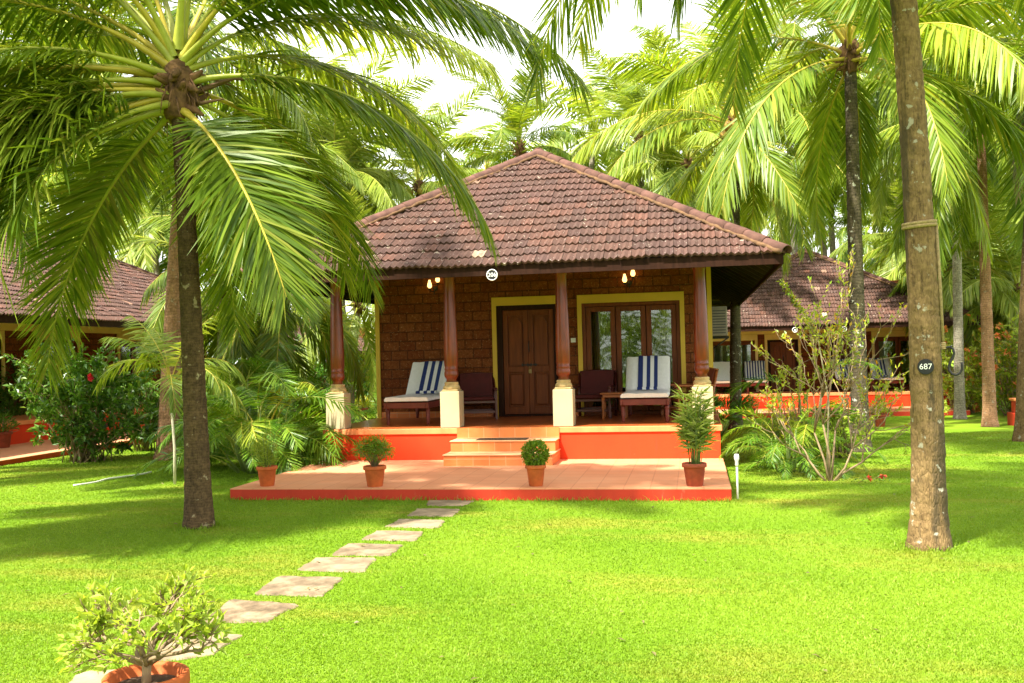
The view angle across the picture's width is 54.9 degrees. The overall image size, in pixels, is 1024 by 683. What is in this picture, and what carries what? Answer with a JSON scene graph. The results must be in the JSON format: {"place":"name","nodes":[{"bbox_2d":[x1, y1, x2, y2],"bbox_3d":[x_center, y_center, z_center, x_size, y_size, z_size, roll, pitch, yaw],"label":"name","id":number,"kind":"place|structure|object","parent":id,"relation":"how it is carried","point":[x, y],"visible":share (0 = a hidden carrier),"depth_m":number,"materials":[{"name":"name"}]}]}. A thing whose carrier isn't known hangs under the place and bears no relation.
{"place":"outdoors","nodes":[
{"label":"outdoors","id":0,"kind":"place"},
{"bbox_2d":[0,441,1018,679],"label":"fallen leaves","id":1,"kind":"object","parent":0,"point":[643,621],"visible":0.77,"depth_m":7.21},
{"bbox_2d":[0,0,1019,363],"label":"sky","id":2,"kind":"structure","parent":0,"point":[616,39],"materials":[{"name":"white"}]},
{"bbox_2d":[0,352,1023,682],"bbox_3d":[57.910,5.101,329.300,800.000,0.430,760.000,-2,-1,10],"label":"ground","id":3,"kind":"structure","parent":0,"point":[972,422],"depth_m":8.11,"materials":[{"name":"plant"}]},
{"bbox_2d":[0,355,51,415],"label":"leafy shrub","id":4,"kind":"object","parent":3,"relation":"on","point":[11,405],"visible":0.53,"depth_m":23.01,"materials":[{"name":"plant"}]},
{"bbox_2d":[0,338,160,463],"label":"leafy shrub","id":5,"kind":"object","parent":3,"relation":"on","point":[82,421],"visible":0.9,"depth_m":17.16,"materials":[{"name":"green plant"}]},
{"bbox_2d":[22,150,145,269],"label":"coconut palm","id":6,"kind":"object","parent":3,"relation":"on","point":[54,187],"visible":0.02,"depth_m":37.91,"materials":[{"name":"green plant"}]},
{"bbox_2d":[69,669,114,682],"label":"stepping stone","id":7,"kind":"object","parent":3,"relation":"on","point":[91,676],"visible":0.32,"depth_m":5.30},
{"bbox_2d":[11,1,208,203],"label":"coconut palm","id":8,"kind":"object","parent":3,"relation":"on","point":[204,116],"visible":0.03,"depth_m":36.81,"materials":[{"name":"green plant"}]},
{"bbox_2d":[0,0,243,296],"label":"coconut palm","id":9,"kind":"object","parent":3,"relation":"on","point":[143,57],"visible":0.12,"depth_m":15.41,"materials":[{"name":"green plant"}]},
{"bbox_2d":[42,145,217,276],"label":"coconut palm","id":10,"kind":"object","parent":3,"relation":"on","point":[147,259],"visible":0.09,"depth_m":35.93,"materials":[{"name":"green plant"}]},
{"bbox_2d":[51,562,235,682],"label":"potted plant","id":11,"kind":"object","parent":3,"relation":"on","point":[148,667],"visible":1,"depth_m":4.28,"materials":[{"name":"plant"}]},
{"bbox_2d":[113,369,180,451],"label":"leafy shrub","id":12,"kind":"object","parent":3,"relation":"on","point":[146,391],"visible":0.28,"depth_m":19.44,"materials":[{"name":"plant"}]},
{"bbox_2d":[0,228,321,465],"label":"cottage","id":13,"kind":"structure","parent":3,"relation":"on","point":[131,283],"depth_m":23.68,"materials":[{"name":"orange paint"}]},
{"bbox_2d":[0,330,5,414],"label":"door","id":14,"kind":"structure","parent":13,"relation":"in","point":[2,342],"depth_m":23.06,"materials":[{"name":"brown wood"}]},
{"bbox_2d":[0,412,20,447],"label":"potted plant","id":15,"kind":"object","parent":13,"relation":"on","point":[5,436],"visible":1,"depth_m":19.74,"materials":[{"name":"plant"}]},
{"bbox_2d":[36,332,80,408],"bbox_3d":[-11.602,0.764,25.142,0.155,1.998,1.740,-2,-1,10],"label":"window","id":16,"kind":"structure","parent":13,"relation":"in","point":[76,348],"depth_m":25.42,"materials":[{"name":"brown wood"}]},
{"bbox_2d":[117,334,152,402],"bbox_3d":[-10.973,0.796,28.564,0.155,1.998,1.740,-2,-1,10],"label":"window","id":17,"kind":"structure","parent":13,"relation":"in","point":[122,356],"depth_m":28.28,"materials":[{"name":"brown wood"}]},
{"bbox_2d":[84,196,251,298],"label":"coconut palm","id":18,"kind":"object","parent":3,"relation":"on","point":[164,264],"visible":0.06,"depth_m":36.90,"materials":[{"name":"green plant"}]},
{"bbox_2d":[92,311,247,483],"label":"young palm","id":19,"kind":"object","parent":3,"relation":"on","point":[170,359],"visible":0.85,"depth_m":13.80,"materials":[{"name":"green plant"}]},
{"bbox_2d":[7,0,369,460],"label":"coconut palm","id":20,"kind":"object","parent":3,"relation":"on","point":[292,110],"visible":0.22,"depth_m":17.41,"materials":[{"name":"green plant"}]},
{"bbox_2d":[159,634,242,660],"bbox_3d":[-1.901,1.832,5.812,0.419,0.063,0.602,-2,-1,10],"label":"stepping stone","id":21,"kind":"object","parent":3,"relation":"on","point":[207,651],"visible":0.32,"depth_m":5.77,"materials":[{"name":"stone"}]},
{"bbox_2d":[84,184,332,425],"bbox_3d":[-6.669,-0.985,21.771,5.798,6.579,6.026,-1,-1,-3],"label":"coconut palm","id":22,"kind":"object","parent":3,"relation":"on","point":[158,320],"visible":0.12,"depth_m":21.63,"materials":[{"name":"green plant"}]},
{"bbox_2d":[120,342,329,454],"bbox_3d":[-5.191,1.175,18.738,3.758,2.386,3.898,-2,-1,10],"label":"areca clump","id":23,"kind":"object","parent":3,"relation":"on","point":[180,437],"visible":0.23,"depth_m":18.67,"materials":[{"name":"green plant"}]},
{"bbox_2d":[119,91,367,430],"bbox_3d":[-4.879,-1.388,21.004,6.414,7.281,5.267,-1,-1,-39],"label":"coconut palm","id":24,"kind":"object","parent":3,"relation":"on","point":[279,354],"visible":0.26,"depth_m":20.59,"materials":[{"name":"green palm leaves"},{"name":"grey bark"}]},
{"bbox_2d":[132,359,364,477],"bbox_3d":[-4.011,1.304,15.199,3.876,2.096,3.535,-2,-1,10],"label":"areca clump","id":25,"kind":"object","parent":3,"relation":"on","point":[247,431],"visible":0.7,"depth_m":14.61,"materials":[{"name":"green plant"}]},
{"bbox_2d":[205,599,298,623],"bbox_3d":[-1.767,1.840,6.635,0.564,0.062,0.622,-2,-1,10],"label":"stepping stone","id":26,"kind":"object","parent":3,"relation":"on","point":[238,611],"visible":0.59,"depth_m":6.63,"materials":[{"name":"stone"}]},
{"bbox_2d":[209,355,329,455],"bbox_3d":[-4.520,1.269,19.169,3.204,2.020,3.128,-2,-1,10],"label":"areca clump","id":27,"kind":"object","parent":3,"relation":"on","point":[258,374],"visible":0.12,"depth_m":18.95,"materials":[{"name":"green plant"}]},
{"bbox_2d":[197,25,372,313],"bbox_3d":[-7.603,-4.017,31.106,7.912,13.089,8.298,-2,-1,10],"label":"coconut palm","id":28,"kind":"object","parent":3,"relation":"on","point":[359,183],"visible":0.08,"depth_m":29.64,"materials":[{"name":"green plant"}]},
{"bbox_2d":[0,0,594,529],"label":"coconut palm","id":29,"kind":"object","parent":3,"relation":"on","point":[274,212],"visible":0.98,"depth_m":10.04,"materials":[{"name":"green plant"}]},
{"bbox_2d":[255,576,342,596],"bbox_3d":[-1.590,1.846,7.347,0.603,0.063,0.607,-2,-1,10],"label":"stepping stone","id":30,"kind":"object","parent":3,"relation":"on","point":[296,586],"visible":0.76,"depth_m":7.32,"materials":[{"name":"stone"}]},
{"bbox_2d":[299,557,376,572],"bbox_3d":[-1.414,1.852,8.078,0.615,0.063,0.537,-2,-1,10],"label":"stepping stone","id":31,"kind":"object","parent":3,"relation":"on","point":[342,564],"visible":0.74,"depth_m":8.05,"materials":[{"name":"stone"}]},
{"bbox_2d":[294,188,383,423],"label":"coconut palm","id":32,"kind":"object","parent":3,"relation":"on","point":[355,322],"visible":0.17,"depth_m":27.45,"materials":[{"name":"green plant"}]},
{"bbox_2d":[312,376,376,422],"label":"areca clump","id":33,"kind":"object","parent":3,"relation":"on","point":[367,414],"visible":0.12,"depth_m":25.06,"materials":[{"name":"green plant"}]},
{"bbox_2d":[315,356,376,407],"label":"leafy shrub","id":34,"kind":"object","parent":3,"relation":"on","point":[323,378],"visible":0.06,"depth_m":31.50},
{"bbox_2d":[281,69,413,362],"bbox_3d":[-6.732,-3.335,32.849,6.902,11.728,7.148,-1,-1,-40],"label":"coconut palm","id":35,"kind":"object","parent":3,"relation":"on","point":[400,191],"visible":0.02,"depth_m":32.32,"materials":[{"name":"green plant"}]},
{"bbox_2d":[236,40,460,405],"bbox_3d":[-5.915,-3.480,31.351,7.122,11.947,8.886,-1,-1,-19],"label":"coconut palm","id":36,"kind":"object","parent":3,"relation":"on","point":[332,134],"visible":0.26,"depth_m":30.57,"materials":[{"name":"green plant"}]},
{"bbox_2d":[332,543,401,556],"bbox_3d":[-1.268,1.856,8.678,0.567,0.063,0.547,-2,-1,10],"label":"stepping stone","id":37,"kind":"object","parent":3,"relation":"on","point":[364,550],"visible":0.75,"depth_m":8.63,"materials":[{"name":"stone"}]},
{"bbox_2d":[362,530,422,541],"bbox_3d":[-1.113,1.862,9.328,0.550,0.063,0.517,-2,-1,10],"label":"stepping stone","id":38,"kind":"object","parent":3,"relation":"on","point":[394,535],"visible":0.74,"depth_m":9.30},
{"bbox_2d":[385,519,444,528],"bbox_3d":[-0.960,1.867,9.984,0.567,0.063,0.524,-2,-1,10],"label":"stepping stone","id":39,"kind":"object","parent":3,"relation":"on","point":[414,523],"visible":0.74,"depth_m":9.95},
{"bbox_2d":[348,75,497,213],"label":"coconut palm","id":40,"kind":"object","parent":3,"relation":"on","point":[420,186],"visible":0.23,"depth_m":34.22,"materials":[{"name":"green plant"}]},
{"bbox_2d":[407,508,459,516],"bbox_3d":[-0.841,1.874,10.664,0.532,0.063,0.519,-2,-1,10],"label":"stepping stone","id":41,"kind":"object","parent":3,"relation":"on","point":[437,512],"visible":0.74,"depth_m":10.63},
{"bbox_2d":[426,500,472,505],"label":"stepping stone","id":42,"kind":"object","parent":3,"relation":"on","point":[447,502],"visible":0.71,"depth_m":11.30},
{"bbox_2d":[411,117,546,186],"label":"coconut palm","id":43,"kind":"object","parent":3,"relation":"on","point":[469,155],"visible":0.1,"depth_m":49.54,"materials":[{"name":"green plant"}]},
{"bbox_2d":[230,148,791,500],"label":"cottage","id":44,"kind":"structure","parent":3,"relation":"on","point":[546,316],"depth_m":14.93,"materials":[{"name":"red paint"}]},
{"bbox_2d":[250,411,281,486],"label":"potted plant","id":45,"kind":"object","parent":44,"relation":"on","point":[267,473],"visible":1,"depth_m":12.20,"materials":[{"name":"plant"}]},
{"bbox_2d":[351,433,396,486],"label":"potted plant","id":46,"kind":"object","parent":44,"relation":"on","point":[375,448],"visible":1,"depth_m":11.87,"materials":[{"name":"green plant"}]},
{"bbox_2d":[384,362,446,424],"bbox_3d":[-1.516,0.839,16.566,0.740,0.993,1.900,-2,-1,10],"label":"sun lounger","id":47,"kind":"object","parent":44,"relation":"on","point":[411,399],"visible":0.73,"depth_m":15.98,"materials":[{"name":"fabric"}]},
{"bbox_2d":[415,361,443,393],"bbox_3d":[-1.401,0.615,16.974,0.350,0.552,0.708,-2,-1,10],"label":"beach towel","id":48,"kind":"object","parent":47,"relation":"on","point":[431,377],"visible":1,"depth_m":17.00,"materials":[{"name":"fabric"}]},
{"bbox_2d":[457,372,497,418],"bbox_3d":[-0.598,0.924,16.843,0.676,0.787,0.813,-1,-1,-4],"label":"armchair","id":49,"kind":"object","parent":44,"relation":"on","point":[475,387],"visible":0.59,"depth_m":17.09,"materials":[{"name":"red wood"}]},
{"bbox_2d":[491,295,558,416],"bbox_3d":[0.292,0.257,17.168,1.250,2.078,0.155,-2,-1,10],"label":"door","id":50,"kind":"structure","parent":44,"relation":"in","point":[525,376],"depth_m":17.17,"materials":[{"name":"brown wood"}]},
{"bbox_2d":[521,438,550,486],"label":"potted plant","id":51,"kind":"object","parent":44,"relation":"on","point":[535,466],"visible":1,"depth_m":11.53,"materials":[{"name":"green plant"}]},
{"bbox_2d":[572,369,617,417],"bbox_3d":[1.376,0.868,16.452,0.676,0.787,0.813,-2,-1,15],"label":"armchair","id":52,"kind":"object","parent":44,"relation":"on","point":[592,385],"visible":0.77,"depth_m":16.68,"materials":[{"name":"red wood"}]},
{"bbox_2d":[600,392,627,419],"bbox_3d":[1.659,1.033,15.879,0.440,0.425,0.400,-2,-1,10],"label":"side table","id":53,"kind":"object","parent":44,"relation":"on","point":[610,394],"visible":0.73,"depth_m":15.73,"materials":[{"name":"orange wood"}]},
{"bbox_2d":[577,291,686,414],"bbox_3d":[2.060,0.213,16.931,1.815,2.068,0.328,-2,-1,10],"label":"window","id":54,"kind":"structure","parent":44,"relation":"in","point":[598,331],"depth_m":16.89,"materials":[{"name":"brown wood"}]},
{"bbox_2d":[620,356,671,421],"bbox_3d":[2.163,0.735,15.790,0.740,0.993,1.900,-2,-1,10],"label":"sun lounger","id":55,"kind":"object","parent":44,"relation":"on","point":[631,395],"visible":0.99,"depth_m":15.96,"materials":[{"name":"fabric"}]},
{"bbox_2d":[637,356,657,389],"bbox_3d":[2.238,0.511,16.204,0.330,0.552,0.708,-2,-1,10],"label":"beach towel","id":56,"kind":"object","parent":55,"relation":"on","point":[647,372],"visible":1,"depth_m":16.23,"materials":[{"name":"fabric"}]},
{"bbox_2d":[660,367,718,416],"bbox_3d":[2.892,0.824,16.111,0.813,0.787,0.676,-1,-1,-17],"label":"armchair","id":57,"kind":"object","parent":44,"relation":"on","point":[712,373],"visible":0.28,"depth_m":15.90,"materials":[{"name":"orange wood"}]},
{"bbox_2d":[669,382,720,486],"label":"potted plant","id":58,"kind":"object","parent":44,"relation":"on","point":[695,430],"visible":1,"depth_m":11.21,"materials":[{"name":"green plant"}]},
{"bbox_2d":[712,306,728,348],"bbox_3d":[3.977,-0.236,18.968,0.367,0.849,0.810,-2,-1,10],"label":"air conditioner","id":59,"kind":"object","parent":44,"relation":"attached to","point":[719,322],"visible":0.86,"depth_m":18.58,"materials":[{"name":"grey paint"}]},
{"bbox_2d":[425,36,602,177],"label":"coconut palm","id":60,"kind":"object","parent":3,"relation":"on","point":[517,122],"visible":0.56,"depth_m":33.62,"materials":[{"name":"green plant"}]},
{"bbox_2d":[496,72,661,174],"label":"coconut palm","id":61,"kind":"object","parent":3,"relation":"on","point":[581,108],"visible":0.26,"depth_m":43.65,"materials":[{"name":"green plant"}]},
{"bbox_2d":[569,23,719,198],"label":"coconut palm","id":62,"kind":"object","parent":3,"relation":"on","point":[650,176],"visible":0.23,"depth_m":35.19,"materials":[{"name":"green plant"}]},
{"bbox_2d":[602,25,799,188],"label":"coconut palm","id":63,"kind":"object","parent":3,"relation":"on","point":[679,44],"visible":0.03,"depth_m":38.74,"materials":[{"name":"green plant"}]},
{"bbox_2d":[593,25,812,238],"bbox_3d":[6.292,-3.827,33.771,8.186,12.731,8.488,-2,-1,10],"label":"coconut palm","id":64,"kind":"object","parent":3,"relation":"on","point":[664,188],"visible":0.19,"depth_m":32.87,"materials":[{"name":"green plant"}]},
{"bbox_2d":[572,0,868,429],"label":"coconut palm","id":65,"kind":"object","parent":3,"relation":"on","point":[776,175],"visible":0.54,"depth_m":24.90,"materials":[{"name":"palm leaf"},{"name":"bark"}]},
{"bbox_2d":[714,388,754,436],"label":"fan palm","id":66,"kind":"object","parent":3,"relation":"on","point":[740,404],"visible":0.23,"depth_m":21.72,"materials":[{"name":"plant"}]},
{"bbox_2d":[520,0,1023,551],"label":"coconut palm","id":67,"kind":"object","parent":3,"relation":"on","point":[928,526],"visible":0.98,"depth_m":8.13,"materials":[{"name":"green plant"}]},
{"bbox_2d":[901,219,945,348],"bbox_3d":[3.398,-0.470,8.182,0.282,1.080,0.281,-1,-1,-26],"label":"rope","id":68,"kind":"object","parent":67,"relation":"attached to","point":[920,223],"visible":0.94,"depth_m":8.12,"materials":[{"name":"fabric"}]},
{"bbox_2d":[917,359,933,374],"bbox_3d":[3.382,0.206,8.054,0.128,0.128,0.016,-2,-1,23],"label":"number plate","id":69,"kind":"object","parent":67,"relation":"attached to","point":[925,366],"visible":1,"depth_m":8.05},
{"bbox_2d":[748,148,813,255],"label":"coconut palm","id":70,"kind":"object","parent":3,"relation":"on","point":[772,219],"visible":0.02,"depth_m":58.31,"materials":[{"name":"green plant"}]},
{"bbox_2d":[718,402,868,479],"bbox_3d":[3.725,1.376,13.418,1.848,1.097,2.047,-1,-1,-4],"label":"areca clump","id":71,"kind":"object","parent":3,"relation":"on","point":[788,465],"visible":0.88,"depth_m":13.20,"materials":[{"name":"green plant"}]},
{"bbox_2d":[707,0,881,254],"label":"coconut palm","id":72,"kind":"object","parent":3,"relation":"on","point":[790,29],"visible":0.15,"depth_m":39.12,"materials":[{"name":"green plant"}]},
{"bbox_2d":[754,352,850,460],"bbox_3d":[4.356,0.984,14.913,1.357,1.656,1.193,-1,-1,-6],"label":"leafy shrub","id":73,"kind":"object","parent":3,"relation":"on","point":[794,420],"visible":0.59,"depth_m":14.94,"materials":[{"name":"plant"}]},
{"bbox_2d":[777,279,828,479],"bbox_3d":[3.700,0.477,12.582,0.643,2.579,0.213,-1,-1,-8],"label":"flowering sprig","id":74,"kind":"object","parent":3,"relation":"on","point":[794,302],"visible":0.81,"depth_m":12.55,"materials":[{"name":"green plant"}]},
{"bbox_2d":[718,357,888,469],"bbox_3d":[4.272,1.164,14.697,2.435,1.867,2.723,-2,-1,10],"label":"areca clump","id":75,"kind":"object","parent":3,"relation":"on","point":[809,443],"visible":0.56,"depth_m":14.66,"materials":[{"name":"palm leaf"},{"name":"green twig"}]},
{"bbox_2d":[749,21,900,255],"bbox_3d":[12.880,-5.165,40.687,7.405,15.259,7.916,-2,-1,10],"label":"coconut palm","id":76,"kind":"object","parent":3,"relation":"on","point":[841,196],"visible":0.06,"depth_m":39.76,"materials":[{"name":"green plant"}]},
{"bbox_2d":[742,244,910,480],"bbox_3d":[4.221,0.275,12.662,2.912,3.040,2.128,-1,-1,-19],"label":"leggy shrub","id":77,"kind":"object","parent":3,"relation":"on","point":[789,430],"visible":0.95,"depth_m":12.41,"materials":[{"name":"green plant"}]},
{"bbox_2d":[761,108,894,259],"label":"coconut palm","id":78,"kind":"object","parent":3,"relation":"on","point":[832,244],"visible":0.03,"depth_m":44.00,"materials":[{"name":"green plant"}]},
{"bbox_2d":[633,0,1023,451],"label":"coconut palm","id":79,"kind":"object","parent":3,"relation":"on","point":[952,29],"visible":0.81,"depth_m":16.16,"materials":[{"name":"green leaf"},{"name":"bark"}]},
{"bbox_2d":[713,248,980,417],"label":"cottage","id":80,"kind":"structure","parent":3,"relation":"on","point":[767,310],"depth_m":33.67,"materials":[{"name":"tile"}]},
{"bbox_2d":[713,362,729,392],"bbox_3d":[7.278,1.243,34.011,0.720,1.082,1.900,-2,-1,10],"label":"sun lounger","id":81,"kind":"object","parent":80,"relation":"on","point":[723,378],"visible":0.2,"depth_m":34.33,"materials":[{"name":"fabric"}]},
{"bbox_2d":[713,335,758,391],"bbox_3d":[7.784,0.781,34.765,1.740,1.998,0.328,-2,-1,10],"label":"window","id":82,"kind":"structure","parent":80,"relation":"in","point":[748,354],"depth_m":34.73,"materials":[{"name":"brown wood"}]},
{"bbox_2d":[744,361,768,393],"bbox_3d":[8.378,1.213,33.860,0.720,1.082,1.900,-2,-1,10],"label":"sun lounger","id":83,"kind":"object","parent":80,"relation":"on","point":[756,382],"visible":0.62,"depth_m":32.95,"materials":[{"name":"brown wood"}]},
{"bbox_2d":[744,361,765,379],"bbox_3d":[8.434,0.991,34.199,0.680,0.639,0.556,-2,-1,10],"label":"beach towel","id":84,"kind":"object","parent":83,"relation":"on","point":[753,368],"visible":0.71,"depth_m":34.25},
{"bbox_2d":[764,333,801,390],"bbox_3d":[9.455,0.733,34.371,1.220,1.998,0.155,-2,-1,10],"label":"door","id":85,"kind":"structure","parent":80,"relation":"in","point":[777,348],"depth_m":34.37,"materials":[{"name":"brown wood"}]},
{"bbox_2d":[827,332,849,389],"bbox_3d":[11.526,0.675,33.991,1.220,1.998,0.155,-2,-1,10],"label":"door","id":86,"kind":"structure","parent":80,"relation":"in","point":[833,387],"depth_m":34.02,"materials":[{"name":"brown wood"}]},
{"bbox_2d":[868,358,903,389],"bbox_3d":[12.515,1.097,33.094,0.720,1.082,1.900,-2,-1,4],"label":"sun lounger","id":87,"kind":"object","parent":80,"relation":"on","point":[874,373],"visible":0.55,"depth_m":33.05,"materials":[{"name":"fabric"}]},
{"bbox_2d":[871,330,909,389],"bbox_3d":[13.229,0.628,33.766,1.740,1.998,0.328,-2,-1,10],"label":"window","id":88,"kind":"structure","parent":80,"relation":"in","point":[899,336],"depth_m":33.71,"materials":[{"name":"brown wood"}]},
{"bbox_2d":[810,198,886,270],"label":"coconut palm","id":89,"kind":"object","parent":3,"relation":"on","point":[866,250],"visible":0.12,"depth_m":60.45,"materials":[{"name":"green plant"}]},
{"bbox_2d":[820,396,879,458],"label":"leafy shrub","id":90,"kind":"object","parent":3,"relation":"on","point":[843,431],"visible":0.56,"depth_m":15.09,"materials":[{"name":"plant"}]},
{"bbox_2d":[827,186,893,274],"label":"coconut palm","id":91,"kind":"object","parent":3,"relation":"on","point":[866,266],"visible":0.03,"depth_m":59.53,"materials":[{"name":"green plant"}]},
{"bbox_2d":[833,156,897,277],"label":"coconut palm","id":92,"kind":"object","parent":3,"relation":"on","point":[892,202],"visible":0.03,"depth_m":46.02,"materials":[{"name":"green plant"}]},
{"bbox_2d":[869,399,892,426],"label":"potted plant","id":93,"kind":"object","parent":3,"relation":"on","point":[878,422],"visible":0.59,"depth_m":25.39,"materials":[{"name":"green plant"}]},
{"bbox_2d":[800,18,987,277],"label":"coconut palm","id":94,"kind":"object","parent":3,"relation":"on","point":[814,38],"visible":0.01,"depth_m":40.49,"materials":[{"name":"green plant"}]},
{"bbox_2d":[798,1,1001,228],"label":"coconut palm","id":95,"kind":"object","parent":3,"relation":"on","point":[879,196],"visible":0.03,"depth_m":31.05,"materials":[{"name":"green plant"}]},
{"bbox_2d":[783,0,1022,418],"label":"coconut palm","id":96,"kind":"object","parent":3,"relation":"on","point":[959,412],"visible":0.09,"depth_m":27.70,"materials":[{"name":"green plant"}]},
{"bbox_2d":[818,134,1015,279],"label":"coconut palm","id":97,"kind":"object","parent":3,"relation":"on","point":[888,270],"visible":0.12,"depth_m":38.38,"materials":[{"name":"green plant"}]},
{"bbox_2d":[816,0,1023,426],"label":"coconut palm","id":98,"kind":"object","parent":3,"relation":"on","point":[989,402],"visible":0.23,"depth_m":24.37,"materials":[{"name":"green plant"}]},
{"bbox_2d":[826,0,1023,441],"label":"coconut palm","id":99,"kind":"object","parent":3,"relation":"on","point":[1016,201],"visible":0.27,"depth_m":18.92,"materials":[{"name":"green plant"}]},
{"bbox_2d":[864,175,1019,401],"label":"coconut palm","id":100,"kind":"object","parent":3,"relation":"on","point":[1001,301],"visible":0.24,"depth_m":30.77,"materials":[{"name":"green plant"}]},
{"bbox_2d":[863,159,1020,394],"bbox_3d":[14.132,-2.016,32.007,5.892,8.658,6.176,-2,-1,10],"label":"coconut palm","id":101,"kind":"object","parent":3,"relation":"on","point":[902,282],"visible":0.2,"depth_m":31.62,"materials":[{"name":"green plant"}]},
{"bbox_2d":[897,211,1021,410],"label":"coconut palm","id":102,"kind":"object","parent":3,"relation":"on","point":[996,240],"visible":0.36,"depth_m":30.28,"materials":[{"name":"green plant"}]},
{"bbox_2d":[941,325,1005,412],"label":"flowering shrub","id":103,"kind":"object","parent":3,"relation":"on","point":[972,406],"visible":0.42,"depth_m":29.76,"materials":[{"name":"green plant"}]},
{"bbox_2d":[947,313,1018,415],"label":"flowering shrub","id":104,"kind":"object","parent":3,"relation":"on","point":[1011,383],"visible":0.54,"depth_m":28.39,"materials":[{"name":"green leaf"},{"name":"twig"},{"name":"orange petal"}]},
{"bbox_2d":[994,307,1018,381],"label":"leafy shrub","id":105,"kind":"object","parent":3,"relation":"on","point":[1013,333],"visible":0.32,"depth_m":27.28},
{"bbox_2d":[1007,398,1015,425],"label":"masonry pier","id":106,"kind":"structure","parent":3,"relation":"on","point":[1011,418],"depth_m":24.79,"materials":[{"name":"red paint"}]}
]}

